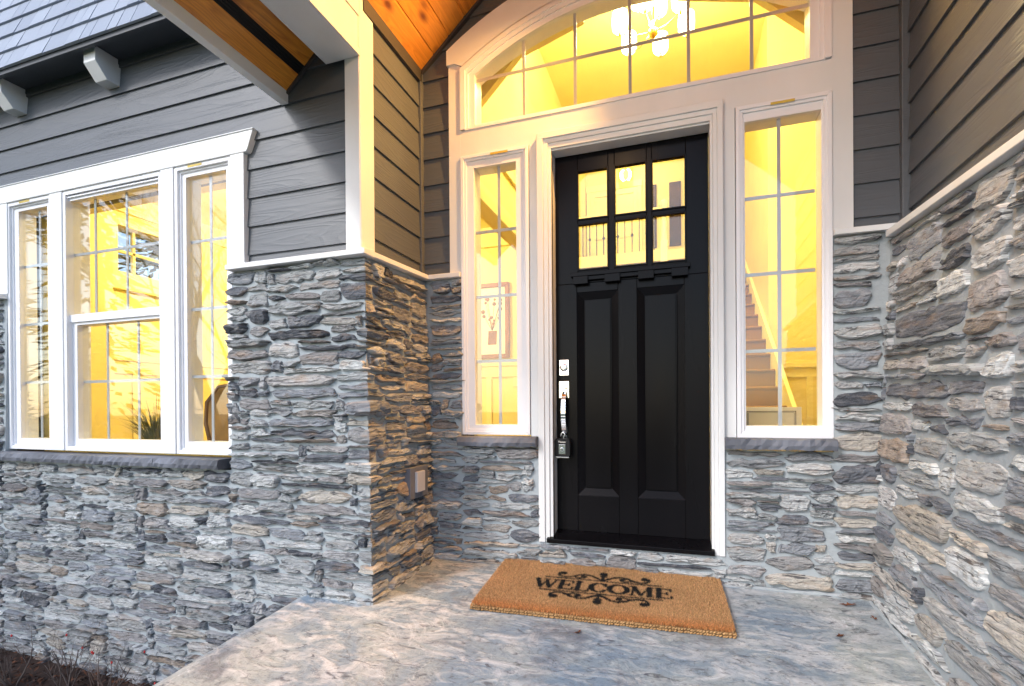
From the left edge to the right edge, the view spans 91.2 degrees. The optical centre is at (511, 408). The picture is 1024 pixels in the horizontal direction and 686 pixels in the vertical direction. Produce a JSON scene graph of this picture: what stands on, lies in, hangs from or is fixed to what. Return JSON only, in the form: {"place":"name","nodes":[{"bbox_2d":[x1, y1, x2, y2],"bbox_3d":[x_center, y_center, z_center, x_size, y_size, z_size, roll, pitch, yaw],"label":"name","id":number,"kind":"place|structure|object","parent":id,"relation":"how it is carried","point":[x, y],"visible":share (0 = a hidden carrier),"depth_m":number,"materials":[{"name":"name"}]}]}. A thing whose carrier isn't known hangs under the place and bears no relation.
{"place":"outdoors","nodes":[
{"label":"outdoors","id":0,"kind":"place"},
{"bbox_2d":[0,645,153,685],"bbox_3d":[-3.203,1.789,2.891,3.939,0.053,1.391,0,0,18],"label":"bark mulch","id":1,"kind":"object","parent":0,"point":[40,680],"visible":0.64,"depth_m":3.34,"materials":[{"name":"brown wood"}]},
{"bbox_2d":[0,617,35,685],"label":"rose bush","id":2,"kind":"object","parent":1,"relation":"on","point":[3,682],"visible":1,"depth_m":3.25,"materials":[{"name":"brown plant"}]},
{"bbox_2d":[31,606,110,685],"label":"rose bush","id":3,"kind":"object","parent":1,"relation":"on","point":[68,683],"visible":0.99,"depth_m":3.20,"materials":[{"name":"brown plant"}]},
{"bbox_2d":[75,617,147,685],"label":"rose bush","id":4,"kind":"object","parent":1,"relation":"on","point":[98,677],"visible":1,"depth_m":3.09,"materials":[{"name":"brown plant"}]},
{"bbox_2d":[119,641,157,685],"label":"rose bush","id":5,"kind":"object","parent":1,"relation":"on","point":[140,675],"visible":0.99,"depth_m":2.95,"materials":[{"name":"brown plant"}]},
{"bbox_2d":[111,397,160,439],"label":"potted grass","id":6,"kind":"object","parent":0,"point":[153,431],"depth_m":4.23,"materials":[{"name":"green plant"}]},
{"bbox_2d":[118,232,158,279],"label":"sky","id":7,"kind":"structure","parent":0,"point":[121,236],"materials":[{"name":"white"}]},
{"bbox_2d":[153,558,935,685],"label":"porch floor","id":8,"kind":"structure","parent":0,"point":[425,626],"depth_m":2.26,"materials":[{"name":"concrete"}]},
{"bbox_2d":[470,558,736,638],"bbox_3d":[0.492,1.007,2.783,1.308,0.047,0.675,0,4,16],"label":"doormat","id":9,"kind":"object","parent":8,"relation":"on","point":[662,601],"visible":0.99,"depth_m":2.66,"materials":[{"name":"brown wicker"}]},
{"label":"ground","id":10,"kind":"structure","parent":0,"visible":0},
{"bbox_2d":[118,238,158,277],"bbox_3d":[-7.032,-2.084,10.220,3.875,7.932,3.640,0,0,18],"label":"evergreen tree","id":11,"kind":"object","parent":10,"relation":"on","point":[154,249],"visible":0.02,"depth_m":9.93,"materials":[{"name":"plant"}]},
{"bbox_2d":[0,0,1023,685],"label":"house","id":12,"kind":"structure","parent":10,"relation":"on","point":[340,212],"depth_m":3.10,"materials":[{"name":"stone"}]},
{"bbox_2d":[8,195,51,449],"bbox_3d":[-3.568,-0.631,3.809,0.510,1.863,0.160,0,0,18],"label":"window","id":13,"kind":"structure","parent":12,"relation":"in","point":[22,241],"depth_m":3.82,"materials":[{"name":"white plastic"}]},
{"bbox_2d":[62,171,162,452],"bbox_3d":[-2.752,-0.636,3.538,1.046,1.863,0.158,0,0,18],"label":"window","id":14,"kind":"structure","parent":12,"relation":"in","point":[79,319],"depth_m":3.61,"materials":[{"name":"white plastic"}]},
{"bbox_2d":[112,214,207,306],"bbox_3d":[-4.121,-1.676,5.821,0.180,0.780,1.160,0,0,18],"label":"window","id":15,"kind":"structure","parent":12,"relation":"in","point":[138,284],"depth_m":5.57,"materials":[{"name":"white glass"}]},
{"bbox_2d":[174,156,232,454],"bbox_3d":[-1.941,-0.640,3.266,0.482,1.863,0.160,0,0,18],"label":"window","id":16,"kind":"structure","parent":12,"relation":"in","point":[188,179],"depth_m":3.27,"materials":[{"name":"white plastic"}]},
{"bbox_2d":[204,383,228,440],"bbox_3d":[-2.226,0.312,3.867,0.544,1.073,0.522,0,0,-2],"label":"dining chair","id":17,"kind":"object","parent":12,"relation":"on","point":[221,419],"visible":0.2,"depth_m":4.06,"materials":[{"name":"brown wood"}]},
{"bbox_2d":[481,282,509,358],"bbox_3d":[-0.262,-1.147,6.539,0.480,0.980,0.038,0,0,18],"label":"framed picture","id":18,"kind":"object","parent":12,"relation":"attached to","point":[490,328],"visible":0.64,"depth_m":6.53,"materials":[{"name":"white paper"}]},
{"bbox_2d":[460,145,530,434],"bbox_3d":[-0.095,-0.766,3.376,0.476,1.875,0.142,0,0,18],"label":"window","id":19,"kind":"structure","parent":12,"relation":"in","point":[473,166],"depth_m":3.36,"materials":[{"name":"white plastic"}]},
{"bbox_2d":[555,432,571,457],"bbox_3d":[0.329,0.232,3.236,0.104,0.165,0.065,0,0,18],"label":"key lockbox","id":20,"kind":"object","parent":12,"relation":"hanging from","point":[563,447],"visible":1,"depth_m":3.21,"materials":[{"name":"black metal"}]},
{"bbox_2d":[586,179,641,256],"bbox_3d":[1.897,-3.330,9.337,1.030,1.750,0.130,0,0,18],"label":"window","id":21,"kind":"structure","parent":12,"relation":"in","point":[628,193],"depth_m":9.33,"materials":[{"name":"yellow glass"}]},
{"bbox_2d":[555,133,709,539],"bbox_3d":[0.730,-0.428,3.128,0.933,2.430,0.109,0,0,18],"label":"front door","id":22,"kind":"structure","parent":12,"relation":"in","point":[632,340],"depth_m":3.13,"materials":[{"name":"black paint"}]},
{"bbox_2d":[460,0,831,130],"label":"window","id":23,"kind":"structure","parent":12,"relation":"in","point":[556,16],"depth_m":3.18,"materials":[{"name":"white plastic"}]},
{"bbox_2d":[612,0,694,57],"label":"chandelier","id":24,"kind":"object","parent":12,"relation":"hanging from","point":[658,8],"visible":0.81,"depth_m":4.92,"materials":[{"name":"white metal"}]},
{"bbox_2d":[653,184,656,247],"bbox_3d":[2.580,-3.514,9.161,0.120,1.150,0.030,0,0,18],"label":"wall art","id":25,"kind":"object","parent":12,"relation":"attached to","point":[655,197],"depth_m":9.14},
{"bbox_2d":[669,181,680,245],"bbox_3d":[2.941,-3.516,9.041,0.200,1.150,0.030,0,0,18],"label":"wall art","id":26,"kind":"object","parent":12,"relation":"attached to","point":[674,220],"depth_m":9.03},
{"bbox_2d":[746,407,801,424],"bbox_3d":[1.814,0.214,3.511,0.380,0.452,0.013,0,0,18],"label":"cabinet","id":27,"kind":"object","parent":12,"relation":"in","point":[767,415],"visible":0.35,"depth_m":3.50,"materials":[{"name":"white wood"}]},
{"bbox_2d":[735,90,833,438],"bbox_3d":[1.522,-0.776,2.837,0.476,1.875,0.142,0,0,18],"label":"window","id":28,"kind":"structure","parent":12,"relation":"in","point":[817,106],"depth_m":2.80,"materials":[{"name":"white plastic"}]}
]}

